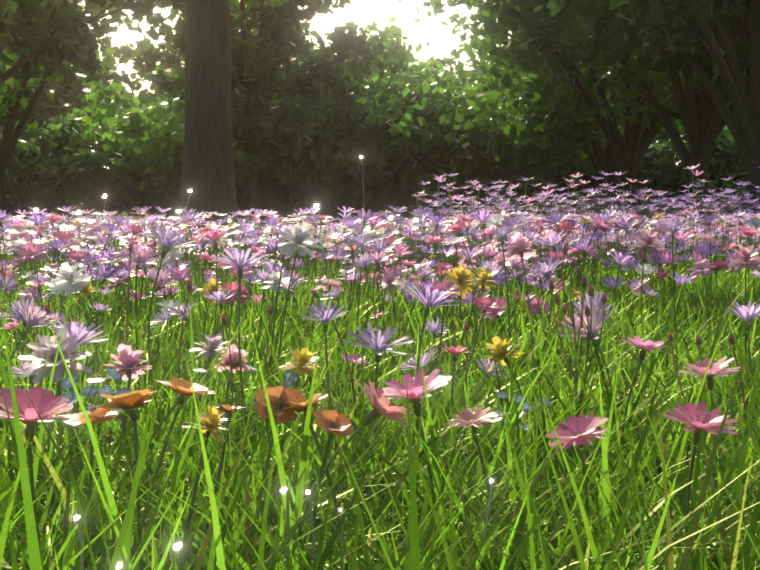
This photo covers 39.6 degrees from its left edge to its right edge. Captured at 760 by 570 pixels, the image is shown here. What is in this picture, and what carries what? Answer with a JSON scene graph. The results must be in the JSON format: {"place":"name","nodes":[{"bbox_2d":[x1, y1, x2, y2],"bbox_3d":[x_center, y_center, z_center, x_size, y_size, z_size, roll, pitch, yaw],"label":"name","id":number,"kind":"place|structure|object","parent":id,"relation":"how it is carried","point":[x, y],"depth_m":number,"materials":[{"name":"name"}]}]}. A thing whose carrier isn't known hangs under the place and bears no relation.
{"place":"outdoors","nodes":[
{"label":"outdoors","id":0,"kind":"place"},
{"bbox_2d":[0,94,740,227],"bbox_3d":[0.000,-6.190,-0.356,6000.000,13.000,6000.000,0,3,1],"label":"terrain","id":1,"kind":"structure","parent":0,"point":[45,117],"depth_m":65.67,"materials":[{"name":"green plant"}]},
{"bbox_2d":[0,228,759,569],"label":"meadow grass","id":2,"kind":"structure","parent":0,"point":[624,536],"depth_m":0.72,"materials":[{"name":"green plant"}]},
{"bbox_2d":[22,156,504,569],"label":"dandelions","id":3,"kind":"object","parent":2,"relation":"on","point":[177,546],"depth_m":0.44,"materials":[{"name":"white plant"}]},
{"bbox_2d":[0,173,759,569],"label":"flower stems","id":4,"kind":"object","parent":2,"relation":"on","point":[192,257],"depth_m":1.57,"materials":[{"name":"green plant"}]},
{"bbox_2d":[0,164,759,448],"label":"flowers","id":5,"kind":"object","parent":2,"relation":"on","point":[304,358],"depth_m":1.58,"materials":[{"name":"plant"}]}
]}

